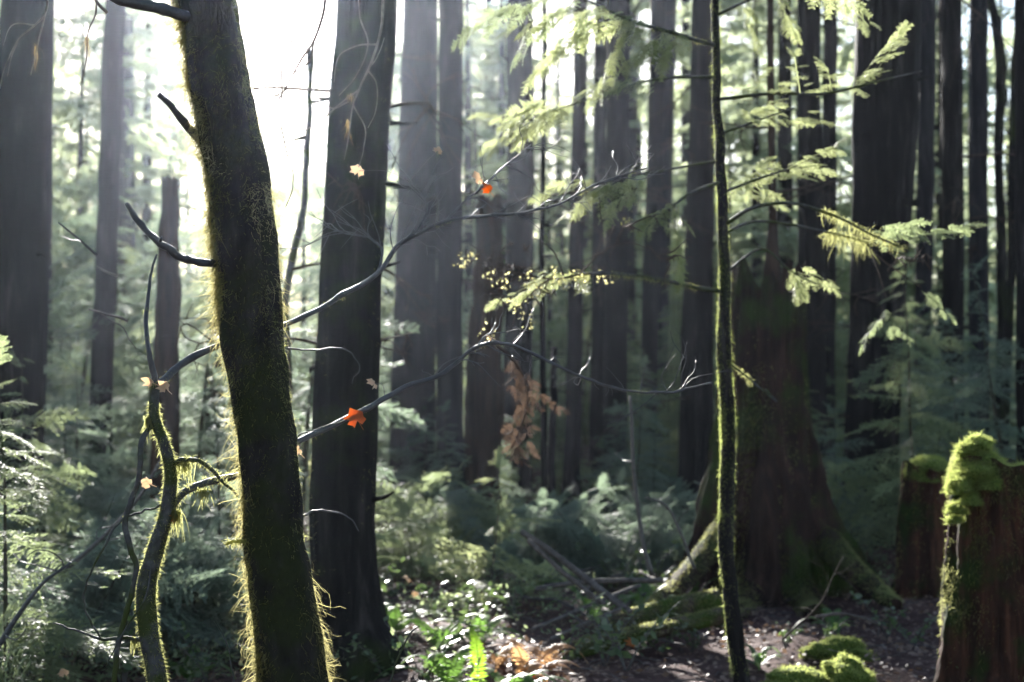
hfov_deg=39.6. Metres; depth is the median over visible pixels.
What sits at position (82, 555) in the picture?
bare sapling
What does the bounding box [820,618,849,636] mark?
leafy plant
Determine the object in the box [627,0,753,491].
conifer tree
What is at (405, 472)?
young hemlock
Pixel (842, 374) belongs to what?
conifer
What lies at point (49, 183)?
conifer tree
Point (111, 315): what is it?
dead twig
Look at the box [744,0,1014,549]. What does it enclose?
conifer tree
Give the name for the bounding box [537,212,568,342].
conifer
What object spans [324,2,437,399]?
conifer
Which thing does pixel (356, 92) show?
hanging bough
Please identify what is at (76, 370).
young hemlock
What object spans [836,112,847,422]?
conifer
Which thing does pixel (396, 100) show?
conifer
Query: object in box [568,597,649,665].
leafy plant
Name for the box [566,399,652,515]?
young hemlock
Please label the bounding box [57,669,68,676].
fallen leaf
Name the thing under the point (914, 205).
conifer
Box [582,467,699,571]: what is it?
fern
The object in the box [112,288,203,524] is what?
young hemlock
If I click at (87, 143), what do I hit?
conifer
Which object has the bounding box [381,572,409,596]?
leafy plant
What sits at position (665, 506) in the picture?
bare sapling
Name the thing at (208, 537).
young hemlock
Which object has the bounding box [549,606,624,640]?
fallen pole
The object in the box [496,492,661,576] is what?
young hemlock
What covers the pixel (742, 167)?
conifer
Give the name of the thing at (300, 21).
sky
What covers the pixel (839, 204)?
conifer
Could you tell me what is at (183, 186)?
conifer
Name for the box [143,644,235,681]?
fern
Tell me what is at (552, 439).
broken snag
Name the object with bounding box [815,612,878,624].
dead twig
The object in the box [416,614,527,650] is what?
fern
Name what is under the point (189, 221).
conifer
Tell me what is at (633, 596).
fern
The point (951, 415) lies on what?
young hemlock
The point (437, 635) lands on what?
fern
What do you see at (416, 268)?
conifer tree
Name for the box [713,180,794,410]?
young hemlock
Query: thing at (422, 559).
young hemlock
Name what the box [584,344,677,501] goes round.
young hemlock
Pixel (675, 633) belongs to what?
leafy plant
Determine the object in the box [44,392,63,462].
young hemlock
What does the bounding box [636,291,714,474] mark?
young hemlock
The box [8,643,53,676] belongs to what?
leafy plant
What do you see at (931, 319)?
young hemlock
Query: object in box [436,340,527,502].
young hemlock
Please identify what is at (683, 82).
conifer
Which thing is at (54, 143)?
conifer
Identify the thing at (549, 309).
conifer
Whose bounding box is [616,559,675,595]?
leafy plant
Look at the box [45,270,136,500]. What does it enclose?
young hemlock
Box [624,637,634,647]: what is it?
fallen leaf
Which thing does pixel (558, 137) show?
conifer
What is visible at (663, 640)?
fallen branch
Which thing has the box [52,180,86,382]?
conifer
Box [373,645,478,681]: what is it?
fern
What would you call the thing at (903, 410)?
young hemlock
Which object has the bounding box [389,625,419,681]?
green twig
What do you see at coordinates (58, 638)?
young hemlock
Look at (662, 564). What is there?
leafy plant
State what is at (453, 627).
leafy plant
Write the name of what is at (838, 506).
young hemlock
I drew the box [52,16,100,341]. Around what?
conifer
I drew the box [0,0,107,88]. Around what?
hanging bough
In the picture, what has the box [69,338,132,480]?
young hemlock
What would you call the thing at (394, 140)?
conifer
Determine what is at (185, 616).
young hemlock
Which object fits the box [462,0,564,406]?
conifer
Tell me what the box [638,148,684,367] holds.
conifer
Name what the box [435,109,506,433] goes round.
conifer
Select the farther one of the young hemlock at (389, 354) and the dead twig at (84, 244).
the young hemlock at (389, 354)
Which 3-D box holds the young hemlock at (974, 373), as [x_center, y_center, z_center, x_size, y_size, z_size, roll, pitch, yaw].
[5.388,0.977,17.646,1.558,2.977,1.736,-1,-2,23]
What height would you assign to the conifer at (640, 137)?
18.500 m
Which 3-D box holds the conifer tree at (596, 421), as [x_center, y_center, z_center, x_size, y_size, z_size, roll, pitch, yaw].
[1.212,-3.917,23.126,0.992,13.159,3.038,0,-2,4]
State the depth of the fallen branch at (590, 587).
11.50 m
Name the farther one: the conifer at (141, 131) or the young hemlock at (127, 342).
the conifer at (141, 131)
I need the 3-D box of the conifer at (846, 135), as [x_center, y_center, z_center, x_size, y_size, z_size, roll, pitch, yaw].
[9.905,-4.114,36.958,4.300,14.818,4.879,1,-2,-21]
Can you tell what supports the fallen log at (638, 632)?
on the fallen log at (705, 618)
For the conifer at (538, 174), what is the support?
on the ground at (900, 660)
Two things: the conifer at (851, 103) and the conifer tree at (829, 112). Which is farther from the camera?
the conifer at (851, 103)
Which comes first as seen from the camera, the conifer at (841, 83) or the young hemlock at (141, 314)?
the young hemlock at (141, 314)
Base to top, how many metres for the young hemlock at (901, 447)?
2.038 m
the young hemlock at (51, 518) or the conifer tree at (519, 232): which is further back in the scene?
the conifer tree at (519, 232)
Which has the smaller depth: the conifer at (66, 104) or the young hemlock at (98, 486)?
the young hemlock at (98, 486)
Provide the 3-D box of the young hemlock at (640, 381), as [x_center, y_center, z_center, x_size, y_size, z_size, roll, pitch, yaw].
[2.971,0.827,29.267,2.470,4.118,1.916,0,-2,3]
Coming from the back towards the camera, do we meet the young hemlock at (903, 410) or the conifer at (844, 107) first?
the conifer at (844, 107)
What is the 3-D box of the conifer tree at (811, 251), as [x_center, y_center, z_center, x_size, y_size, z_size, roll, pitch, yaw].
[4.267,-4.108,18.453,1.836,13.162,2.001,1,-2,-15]
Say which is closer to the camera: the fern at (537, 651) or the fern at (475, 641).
the fern at (475, 641)
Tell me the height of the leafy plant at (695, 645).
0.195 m
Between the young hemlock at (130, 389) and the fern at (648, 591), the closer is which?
the fern at (648, 591)
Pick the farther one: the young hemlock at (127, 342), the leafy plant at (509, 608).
the young hemlock at (127, 342)
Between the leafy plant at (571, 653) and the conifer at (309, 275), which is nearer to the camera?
the leafy plant at (571, 653)
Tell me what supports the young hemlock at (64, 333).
on the ground at (900, 660)
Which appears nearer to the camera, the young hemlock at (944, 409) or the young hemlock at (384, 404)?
the young hemlock at (944, 409)
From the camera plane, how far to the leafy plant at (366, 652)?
8.08 m
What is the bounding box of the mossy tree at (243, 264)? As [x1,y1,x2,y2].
[109,0,345,681]
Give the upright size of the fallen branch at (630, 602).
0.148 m
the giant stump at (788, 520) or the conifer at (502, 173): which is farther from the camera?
the conifer at (502, 173)
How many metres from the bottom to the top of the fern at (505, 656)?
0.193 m
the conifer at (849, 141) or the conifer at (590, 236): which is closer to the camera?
the conifer at (849, 141)
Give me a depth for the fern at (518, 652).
7.89 m
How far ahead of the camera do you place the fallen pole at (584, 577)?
9.29 m
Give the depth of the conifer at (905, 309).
38.14 m
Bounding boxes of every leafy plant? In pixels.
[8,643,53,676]
[80,602,143,681]
[171,620,239,681]
[240,637,254,667]
[347,634,394,675]
[380,556,404,591]
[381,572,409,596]
[383,615,477,681]
[414,581,459,625]
[459,580,499,618]
[484,578,521,622]
[540,557,561,584]
[556,622,590,666]
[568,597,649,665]
[573,541,649,591]
[579,591,679,670]
[604,536,684,583]
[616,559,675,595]
[631,619,688,652]
[641,559,666,585]
[678,628,711,652]
[775,622,806,648]
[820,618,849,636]
[849,591,915,640]
[884,613,939,648]
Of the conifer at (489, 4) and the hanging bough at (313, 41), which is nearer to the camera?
the hanging bough at (313, 41)
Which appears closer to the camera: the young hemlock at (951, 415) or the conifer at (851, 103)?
the young hemlock at (951, 415)
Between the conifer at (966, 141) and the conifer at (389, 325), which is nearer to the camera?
the conifer at (389, 325)
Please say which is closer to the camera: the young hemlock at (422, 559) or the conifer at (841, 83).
the young hemlock at (422, 559)
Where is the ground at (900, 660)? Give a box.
[0,432,1012,681]
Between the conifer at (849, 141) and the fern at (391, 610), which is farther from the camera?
the conifer at (849, 141)
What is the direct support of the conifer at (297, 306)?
on the ground at (900, 660)
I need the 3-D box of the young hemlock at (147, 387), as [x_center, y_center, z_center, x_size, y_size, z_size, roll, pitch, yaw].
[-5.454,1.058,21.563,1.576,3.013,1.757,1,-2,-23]
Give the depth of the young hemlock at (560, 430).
29.91 m
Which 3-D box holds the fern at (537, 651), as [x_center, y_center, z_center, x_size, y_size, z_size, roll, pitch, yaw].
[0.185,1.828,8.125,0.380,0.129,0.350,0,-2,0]
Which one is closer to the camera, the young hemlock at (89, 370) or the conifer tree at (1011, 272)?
the conifer tree at (1011, 272)
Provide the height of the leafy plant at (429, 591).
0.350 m
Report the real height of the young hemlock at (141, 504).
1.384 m
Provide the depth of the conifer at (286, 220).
45.31 m
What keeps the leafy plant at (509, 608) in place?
on the ground at (900, 660)
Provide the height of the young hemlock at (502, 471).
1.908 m
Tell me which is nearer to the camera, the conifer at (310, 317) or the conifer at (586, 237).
the conifer at (310, 317)
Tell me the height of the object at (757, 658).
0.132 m
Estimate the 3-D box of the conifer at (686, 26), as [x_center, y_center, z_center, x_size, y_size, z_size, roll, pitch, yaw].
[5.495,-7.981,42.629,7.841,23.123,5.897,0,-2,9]
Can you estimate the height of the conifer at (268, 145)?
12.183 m
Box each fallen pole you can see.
[520,530,632,614]
[526,538,606,604]
[530,583,640,631]
[534,578,662,592]
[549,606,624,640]
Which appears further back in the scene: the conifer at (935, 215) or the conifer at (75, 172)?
the conifer at (75, 172)
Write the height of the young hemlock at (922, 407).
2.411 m
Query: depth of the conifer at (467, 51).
43.26 m
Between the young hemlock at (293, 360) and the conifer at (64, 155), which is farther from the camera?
the conifer at (64, 155)
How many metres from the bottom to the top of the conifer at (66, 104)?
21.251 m
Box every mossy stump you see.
[891,452,949,599]
[934,431,1023,681]
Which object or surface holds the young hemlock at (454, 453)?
on the ground at (900, 660)
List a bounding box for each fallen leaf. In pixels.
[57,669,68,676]
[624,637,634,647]
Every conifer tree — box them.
[0,0,50,604]
[44,0,53,500]
[48,0,125,543]
[165,0,501,681]
[240,0,432,400]
[382,0,527,524]
[395,0,490,506]
[463,0,590,497]
[498,0,717,569]
[514,0,604,509]
[517,0,679,517]
[557,0,607,501]
[593,0,681,481]
[612,0,760,528]
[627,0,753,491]
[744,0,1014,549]
[746,0,919,486]
[794,0,854,485]
[913,0,935,427]
[928,0,1015,454]
[964,0,1015,437]
[987,0,1006,453]
[1004,37,1015,447]
[1014,0,1023,462]
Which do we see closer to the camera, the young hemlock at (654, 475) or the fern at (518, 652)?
the fern at (518, 652)
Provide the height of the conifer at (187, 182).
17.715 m
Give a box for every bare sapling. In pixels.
[0,550,70,647]
[61,457,162,572]
[615,396,653,575]
[646,497,695,568]
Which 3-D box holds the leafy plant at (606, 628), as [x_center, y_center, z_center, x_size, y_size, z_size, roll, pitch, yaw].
[0.661,1.659,8.075,0.585,0.434,0.246,-1,-2,26]
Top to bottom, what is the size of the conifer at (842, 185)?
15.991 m
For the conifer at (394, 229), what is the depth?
58.98 m
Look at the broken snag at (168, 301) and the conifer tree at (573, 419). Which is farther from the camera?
the conifer tree at (573, 419)
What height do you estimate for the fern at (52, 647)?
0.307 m
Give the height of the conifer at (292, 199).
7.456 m
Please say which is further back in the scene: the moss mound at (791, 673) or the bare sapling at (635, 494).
the bare sapling at (635, 494)
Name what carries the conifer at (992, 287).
on the ground at (900, 660)
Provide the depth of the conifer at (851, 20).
46.52 m
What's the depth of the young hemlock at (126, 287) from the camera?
28.97 m
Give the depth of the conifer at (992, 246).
73.99 m
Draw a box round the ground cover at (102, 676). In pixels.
[0,451,895,681]
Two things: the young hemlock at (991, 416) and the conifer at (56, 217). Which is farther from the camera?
the conifer at (56, 217)
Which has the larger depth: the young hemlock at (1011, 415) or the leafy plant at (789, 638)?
the young hemlock at (1011, 415)
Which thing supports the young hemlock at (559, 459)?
on the ground at (900, 660)
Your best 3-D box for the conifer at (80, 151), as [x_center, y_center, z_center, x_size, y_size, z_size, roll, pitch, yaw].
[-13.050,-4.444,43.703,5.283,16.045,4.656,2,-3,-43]
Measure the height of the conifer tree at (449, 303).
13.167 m
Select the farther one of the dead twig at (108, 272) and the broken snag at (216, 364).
the broken snag at (216, 364)
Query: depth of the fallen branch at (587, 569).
11.95 m
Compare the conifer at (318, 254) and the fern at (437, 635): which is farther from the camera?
the conifer at (318, 254)
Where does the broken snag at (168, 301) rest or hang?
on the ground at (900, 660)
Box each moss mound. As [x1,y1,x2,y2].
[758,663,828,681]
[798,634,879,661]
[820,652,877,681]
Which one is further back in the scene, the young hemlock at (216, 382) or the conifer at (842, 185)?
the conifer at (842, 185)
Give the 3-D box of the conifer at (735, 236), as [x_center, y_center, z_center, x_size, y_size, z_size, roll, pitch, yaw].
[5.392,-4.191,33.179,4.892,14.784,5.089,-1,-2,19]
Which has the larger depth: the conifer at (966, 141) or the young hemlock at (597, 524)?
the conifer at (966, 141)
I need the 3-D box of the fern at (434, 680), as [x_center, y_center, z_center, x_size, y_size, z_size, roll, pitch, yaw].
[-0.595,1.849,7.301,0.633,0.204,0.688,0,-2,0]
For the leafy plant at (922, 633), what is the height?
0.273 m
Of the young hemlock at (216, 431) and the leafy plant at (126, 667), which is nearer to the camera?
the leafy plant at (126, 667)
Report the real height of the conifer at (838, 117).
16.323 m
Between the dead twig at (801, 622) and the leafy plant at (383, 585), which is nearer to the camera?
the dead twig at (801, 622)
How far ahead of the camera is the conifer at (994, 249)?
50.83 m
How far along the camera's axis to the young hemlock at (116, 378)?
16.60 m
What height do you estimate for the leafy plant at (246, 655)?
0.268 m
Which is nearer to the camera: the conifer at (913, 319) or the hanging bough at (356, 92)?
the hanging bough at (356, 92)
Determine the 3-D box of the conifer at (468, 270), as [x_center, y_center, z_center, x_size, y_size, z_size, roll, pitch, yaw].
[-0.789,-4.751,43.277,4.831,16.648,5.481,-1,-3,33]
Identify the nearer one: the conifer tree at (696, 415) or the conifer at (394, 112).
the conifer tree at (696, 415)
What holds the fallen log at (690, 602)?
on the ground at (900, 660)
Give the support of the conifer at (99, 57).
on the ground at (900, 660)
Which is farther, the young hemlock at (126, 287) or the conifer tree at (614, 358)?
the young hemlock at (126, 287)
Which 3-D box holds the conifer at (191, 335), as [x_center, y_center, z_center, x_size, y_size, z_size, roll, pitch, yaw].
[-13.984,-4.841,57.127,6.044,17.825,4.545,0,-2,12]
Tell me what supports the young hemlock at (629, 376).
on the ground at (900, 660)
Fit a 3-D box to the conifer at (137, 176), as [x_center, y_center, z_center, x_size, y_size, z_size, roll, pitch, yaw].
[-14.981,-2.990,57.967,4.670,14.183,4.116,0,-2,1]
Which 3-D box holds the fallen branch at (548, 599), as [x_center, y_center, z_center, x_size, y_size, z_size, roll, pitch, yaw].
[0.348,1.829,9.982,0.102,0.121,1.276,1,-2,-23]
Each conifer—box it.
[0,0,85,391]
[45,0,201,459]
[52,0,98,334]
[52,0,157,371]
[52,0,204,438]
[52,0,228,408]
[52,9,228,417]
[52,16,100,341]
[52,29,70,235]
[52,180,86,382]
[52,208,96,348]
[53,135,198,434]
[56,17,99,263]
[56,22,95,340]
[57,11,181,388]
[72,74,181,313]
[83,165,157,319]
[89,16,231,426]
[89,141,141,230]
[134,93,159,273]
[135,4,207,373]
[136,86,276,393]
[140,74,204,275]
[153,96,210,342]
[158,79,211,331]
[179,211,210,366]
[190,153,300,429]
[223,154,300,383]
[263,137,300,330]
[265,137,301,347]
[266,152,311,362]
[271,144,320,470]
[275,200,311,445]
[281,132,322,339]
[283,183,316,333]
[289,155,324,361]
[289,161,324,336]
[291,161,388,415]
[292,168,397,466]
[293,145,391,415]
[297,218,384,402]
[300,75,399,358]
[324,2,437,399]
[379,203,463,394]
[380,0,472,354]
[380,3,499,410]
[380,13,504,424]
[380,136,397,374]
[384,107,462,382]
[389,0,535,340]
[392,1,401,237]
[435,0,563,411]
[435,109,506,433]
[436,0,564,402]
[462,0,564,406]
[462,0,568,405]
[462,84,566,425]
[463,22,560,380]
[471,0,584,402]
[501,158,588,440]
[532,0,747,435]
[533,0,737,464]
[533,134,591,436]
[534,0,593,313]
[534,1,569,310]
[534,2,606,311]
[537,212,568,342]
[551,31,605,433]
[565,147,592,338]
[583,0,749,395]
[586,0,677,430]
[591,0,795,406]
[636,0,937,448]
[638,0,742,386]
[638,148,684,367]
[641,78,680,277]
[669,0,843,446]
[680,0,848,454]
[713,143,764,398]
[720,0,854,281]
[721,5,775,251]
[731,1,852,368]
[739,89,847,418]
[762,6,851,383]
[792,1,854,357]
[792,109,848,383]
[822,49,915,298]
[835,83,911,417]
[836,0,933,422]
[836,71,906,420]
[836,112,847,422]
[836,149,964,416]
[837,1,1007,438]
[837,41,933,420]
[839,174,937,434]
[841,0,1016,443]
[842,147,992,425]
[901,118,1016,443]
[933,14,1004,343]
[935,0,1015,382]
[964,49,1015,340]
[964,164,994,268]
[989,196,1015,383]
[991,11,1014,395]
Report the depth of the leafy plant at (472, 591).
9.68 m
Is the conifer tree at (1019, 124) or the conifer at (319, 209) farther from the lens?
the conifer at (319, 209)
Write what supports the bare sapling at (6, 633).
on the ground at (900, 660)
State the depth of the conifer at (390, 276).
42.12 m
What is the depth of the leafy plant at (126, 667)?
7.83 m
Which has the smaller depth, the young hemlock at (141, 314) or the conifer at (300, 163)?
the young hemlock at (141, 314)
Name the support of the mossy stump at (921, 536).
on the ground at (900, 660)
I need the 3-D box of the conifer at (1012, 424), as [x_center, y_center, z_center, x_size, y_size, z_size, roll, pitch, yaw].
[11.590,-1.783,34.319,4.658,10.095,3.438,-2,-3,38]
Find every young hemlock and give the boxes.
[0,335,144,681]
[0,347,101,611]
[0,472,247,681]
[0,480,309,656]
[28,496,385,681]
[44,249,111,509]
[44,313,131,487]
[44,317,115,493]
[44,340,134,544]
[44,354,146,561]
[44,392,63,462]
[45,142,193,510]
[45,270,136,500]
[45,446,307,571]
[53,207,154,448]
[55,152,227,518]
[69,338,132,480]
[81,309,144,451]
[107,198,311,528]
[111,382,201,517]
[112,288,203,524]
[112,334,143,481]
[113,292,141,470]
[113,327,150,480]
[116,312,198,489]
[135,344,310,569]
[180,323,240,517]
[180,401,242,531]
[185,344,313,523]
[202,357,311,460]
[207,104,447,526]
[292,288,317,463]
[307,491,493,588]
[375,456,538,580]
[376,343,408,515]
[377,300,393,467]
[377,304,391,465]
[381,393,436,528]
[385,399,482,536]
[392,473,672,586]
[407,446,574,619]
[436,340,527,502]
[463,416,537,516]
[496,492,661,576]
[508,351,599,501]
[532,195,640,466]
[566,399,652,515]
[582,309,676,492]
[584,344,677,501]
[594,355,698,514]
[608,413,693,531]
[627,260,716,480]
[627,309,679,470]
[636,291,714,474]
[638,285,716,482]
[661,403,715,501]
[673,285,717,469]
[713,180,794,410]
[809,379,886,535]
[816,402,895,561]
[825,247,979,556]
[826,347,844,472]
[827,427,842,439]
[831,422,920,503]
[889,309,1015,545]
[898,305,976,475]
[898,309,991,463]
[899,351,968,486]
[900,258,994,456]
[901,300,1007,455]
[918,255,1023,460]
[942,318,1014,445]
[985,329,1015,459]
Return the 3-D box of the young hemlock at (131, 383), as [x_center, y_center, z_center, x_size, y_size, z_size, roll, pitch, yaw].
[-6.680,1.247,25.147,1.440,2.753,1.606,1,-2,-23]
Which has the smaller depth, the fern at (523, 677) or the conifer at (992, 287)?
the fern at (523, 677)
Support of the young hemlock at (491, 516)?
on the ground at (900, 660)
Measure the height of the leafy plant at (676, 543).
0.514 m
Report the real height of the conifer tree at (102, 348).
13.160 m
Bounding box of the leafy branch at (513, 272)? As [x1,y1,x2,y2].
[453,197,692,345]
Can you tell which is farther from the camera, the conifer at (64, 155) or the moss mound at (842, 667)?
the conifer at (64, 155)
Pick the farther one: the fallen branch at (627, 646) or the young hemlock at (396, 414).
the young hemlock at (396, 414)
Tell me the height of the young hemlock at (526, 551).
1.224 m
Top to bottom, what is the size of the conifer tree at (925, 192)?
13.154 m
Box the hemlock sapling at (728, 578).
[450,0,987,681]
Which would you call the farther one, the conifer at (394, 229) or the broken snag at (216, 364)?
the conifer at (394, 229)
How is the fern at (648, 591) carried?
on the ground at (900, 660)
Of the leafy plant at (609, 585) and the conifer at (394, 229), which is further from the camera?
the conifer at (394, 229)
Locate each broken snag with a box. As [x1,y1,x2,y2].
[149,174,181,516]
[199,346,223,532]
[402,169,624,533]
[547,346,557,515]
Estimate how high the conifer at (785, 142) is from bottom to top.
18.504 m
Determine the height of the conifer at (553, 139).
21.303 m
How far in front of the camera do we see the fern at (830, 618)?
9.55 m
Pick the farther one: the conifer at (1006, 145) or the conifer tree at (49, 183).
the conifer at (1006, 145)
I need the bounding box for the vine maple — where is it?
[53,111,732,681]
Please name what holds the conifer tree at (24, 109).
on the ground at (900, 660)
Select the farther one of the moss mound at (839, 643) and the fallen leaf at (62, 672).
the moss mound at (839, 643)
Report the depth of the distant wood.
83.36 m
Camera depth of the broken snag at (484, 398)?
16.84 m
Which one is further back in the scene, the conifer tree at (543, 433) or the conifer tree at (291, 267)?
the conifer tree at (543, 433)
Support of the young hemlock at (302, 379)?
on the ground at (900, 660)
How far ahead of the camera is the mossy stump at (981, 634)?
7.63 m
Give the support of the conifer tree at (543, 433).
on the ground at (900, 660)
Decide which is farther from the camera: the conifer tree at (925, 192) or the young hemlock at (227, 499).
the conifer tree at (925, 192)
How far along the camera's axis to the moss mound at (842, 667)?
7.87 m
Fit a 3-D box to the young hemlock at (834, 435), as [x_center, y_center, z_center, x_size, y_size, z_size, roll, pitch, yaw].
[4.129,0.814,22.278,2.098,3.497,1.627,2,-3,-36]
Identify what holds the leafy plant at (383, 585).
on the ground at (900, 660)
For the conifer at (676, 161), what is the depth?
42.79 m
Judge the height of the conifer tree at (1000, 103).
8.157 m
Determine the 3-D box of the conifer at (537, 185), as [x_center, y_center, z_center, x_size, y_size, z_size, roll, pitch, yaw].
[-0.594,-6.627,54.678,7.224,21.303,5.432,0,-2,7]
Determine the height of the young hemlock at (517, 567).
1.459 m
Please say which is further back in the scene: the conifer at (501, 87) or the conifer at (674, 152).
the conifer at (501, 87)
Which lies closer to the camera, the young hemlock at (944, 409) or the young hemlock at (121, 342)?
the young hemlock at (944, 409)
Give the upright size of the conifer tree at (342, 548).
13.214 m
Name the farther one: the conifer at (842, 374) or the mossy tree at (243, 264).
the conifer at (842, 374)
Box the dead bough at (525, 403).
[496,345,569,468]
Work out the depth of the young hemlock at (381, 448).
18.18 m
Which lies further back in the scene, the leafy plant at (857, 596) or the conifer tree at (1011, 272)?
the conifer tree at (1011, 272)
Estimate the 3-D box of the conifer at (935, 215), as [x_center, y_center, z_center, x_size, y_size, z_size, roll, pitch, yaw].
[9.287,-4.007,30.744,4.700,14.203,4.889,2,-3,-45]
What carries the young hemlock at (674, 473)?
on the ground at (900, 660)
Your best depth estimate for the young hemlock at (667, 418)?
24.46 m
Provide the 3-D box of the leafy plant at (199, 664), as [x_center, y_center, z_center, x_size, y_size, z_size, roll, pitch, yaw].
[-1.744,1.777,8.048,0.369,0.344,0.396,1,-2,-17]
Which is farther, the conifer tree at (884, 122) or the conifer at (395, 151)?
the conifer at (395, 151)
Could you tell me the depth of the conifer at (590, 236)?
64.98 m
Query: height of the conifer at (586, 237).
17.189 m
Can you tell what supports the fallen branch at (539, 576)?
on the ground at (900, 660)
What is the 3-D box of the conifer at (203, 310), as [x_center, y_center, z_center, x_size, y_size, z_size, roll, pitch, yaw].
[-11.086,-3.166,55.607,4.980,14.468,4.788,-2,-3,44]
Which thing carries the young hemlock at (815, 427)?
on the ground at (900, 660)
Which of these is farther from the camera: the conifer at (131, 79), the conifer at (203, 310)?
the conifer at (203, 310)
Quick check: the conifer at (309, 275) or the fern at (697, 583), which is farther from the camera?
the conifer at (309, 275)
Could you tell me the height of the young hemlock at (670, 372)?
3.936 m
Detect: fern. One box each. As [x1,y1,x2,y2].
[24,614,87,661]
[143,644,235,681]
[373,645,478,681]
[384,603,456,632]
[399,613,495,648]
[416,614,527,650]
[419,678,447,681]
[445,627,524,681]
[458,641,532,669]
[459,667,569,681]
[486,638,587,681]
[506,485,693,591]
[517,579,644,617]
[524,647,567,669]
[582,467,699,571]
[616,594,673,608]
[617,577,682,606]
[669,567,719,592]
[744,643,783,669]
[794,608,855,636]
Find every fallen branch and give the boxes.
[505,567,590,590]
[519,594,591,618]
[559,539,625,575]
[587,553,630,592]
[590,611,650,650]
[593,583,650,622]
[602,596,684,645]
[638,570,666,583]
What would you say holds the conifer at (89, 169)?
on the ground at (900, 660)
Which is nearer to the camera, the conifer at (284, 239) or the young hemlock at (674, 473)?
the young hemlock at (674, 473)
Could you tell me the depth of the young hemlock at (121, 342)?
27.29 m
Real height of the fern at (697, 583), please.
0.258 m
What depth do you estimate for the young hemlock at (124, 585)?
8.50 m
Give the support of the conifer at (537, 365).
on the ground at (900, 660)
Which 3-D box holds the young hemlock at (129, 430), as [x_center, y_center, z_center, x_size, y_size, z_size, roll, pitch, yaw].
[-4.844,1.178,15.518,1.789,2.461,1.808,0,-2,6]
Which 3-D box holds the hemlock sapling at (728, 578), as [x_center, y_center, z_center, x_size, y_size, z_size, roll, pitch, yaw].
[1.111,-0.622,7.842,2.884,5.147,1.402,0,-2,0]
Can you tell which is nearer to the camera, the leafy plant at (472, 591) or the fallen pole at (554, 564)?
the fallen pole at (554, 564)
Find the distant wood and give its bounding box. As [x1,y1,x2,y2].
[91,154,992,353]
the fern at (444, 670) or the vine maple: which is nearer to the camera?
the vine maple
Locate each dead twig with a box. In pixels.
[58,222,97,255]
[89,309,136,348]
[97,266,117,276]
[781,556,856,640]
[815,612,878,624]
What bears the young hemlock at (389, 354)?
on the ground at (900, 660)
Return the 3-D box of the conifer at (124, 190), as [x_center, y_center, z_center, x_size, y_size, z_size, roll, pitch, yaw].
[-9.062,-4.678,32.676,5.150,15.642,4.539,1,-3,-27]
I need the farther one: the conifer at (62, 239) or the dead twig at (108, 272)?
the conifer at (62, 239)
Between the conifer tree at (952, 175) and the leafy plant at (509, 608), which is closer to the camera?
the leafy plant at (509, 608)
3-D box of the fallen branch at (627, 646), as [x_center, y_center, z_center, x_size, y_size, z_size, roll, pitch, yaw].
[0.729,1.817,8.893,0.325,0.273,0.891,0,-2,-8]
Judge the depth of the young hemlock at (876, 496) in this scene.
12.99 m
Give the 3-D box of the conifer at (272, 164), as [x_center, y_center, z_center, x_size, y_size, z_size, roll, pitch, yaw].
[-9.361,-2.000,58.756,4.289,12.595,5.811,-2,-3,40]
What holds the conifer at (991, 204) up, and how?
on the ground at (900, 660)
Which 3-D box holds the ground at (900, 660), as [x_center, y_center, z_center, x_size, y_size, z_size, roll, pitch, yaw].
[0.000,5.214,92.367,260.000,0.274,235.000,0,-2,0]
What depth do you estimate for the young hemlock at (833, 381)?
23.66 m
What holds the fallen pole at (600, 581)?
on the ground cover at (102, 676)
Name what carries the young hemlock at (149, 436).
on the ground at (900, 660)
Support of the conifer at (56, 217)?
on the ground at (900, 660)
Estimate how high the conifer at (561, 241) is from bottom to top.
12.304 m
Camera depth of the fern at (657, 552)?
12.36 m
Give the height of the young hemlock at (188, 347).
4.779 m
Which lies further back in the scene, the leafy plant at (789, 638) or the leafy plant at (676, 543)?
the leafy plant at (676, 543)
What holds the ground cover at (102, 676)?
on the ground at (900, 660)
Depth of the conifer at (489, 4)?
55.10 m
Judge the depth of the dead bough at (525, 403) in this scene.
6.58 m
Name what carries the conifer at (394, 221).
on the ground at (900, 660)
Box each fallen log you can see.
[567,606,725,658]
[586,588,722,636]
[617,619,678,642]
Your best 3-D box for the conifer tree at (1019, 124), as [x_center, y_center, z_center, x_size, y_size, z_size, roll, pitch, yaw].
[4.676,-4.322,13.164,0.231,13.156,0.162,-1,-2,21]
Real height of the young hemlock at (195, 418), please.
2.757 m
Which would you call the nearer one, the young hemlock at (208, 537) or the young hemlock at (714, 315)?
the young hemlock at (208, 537)
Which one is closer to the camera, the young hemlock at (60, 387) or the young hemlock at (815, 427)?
the young hemlock at (815, 427)
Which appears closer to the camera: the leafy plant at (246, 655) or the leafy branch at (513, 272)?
the leafy branch at (513, 272)
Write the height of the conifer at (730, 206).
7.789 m
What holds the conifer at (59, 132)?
on the ground at (900, 660)
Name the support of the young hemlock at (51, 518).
on the ground at (900, 660)
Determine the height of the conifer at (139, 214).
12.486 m
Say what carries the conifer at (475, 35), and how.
on the ground at (900, 660)
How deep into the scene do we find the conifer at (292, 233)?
65.15 m
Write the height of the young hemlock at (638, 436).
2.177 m
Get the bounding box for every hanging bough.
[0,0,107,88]
[269,0,326,206]
[282,0,384,166]
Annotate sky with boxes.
[0,0,1013,332]

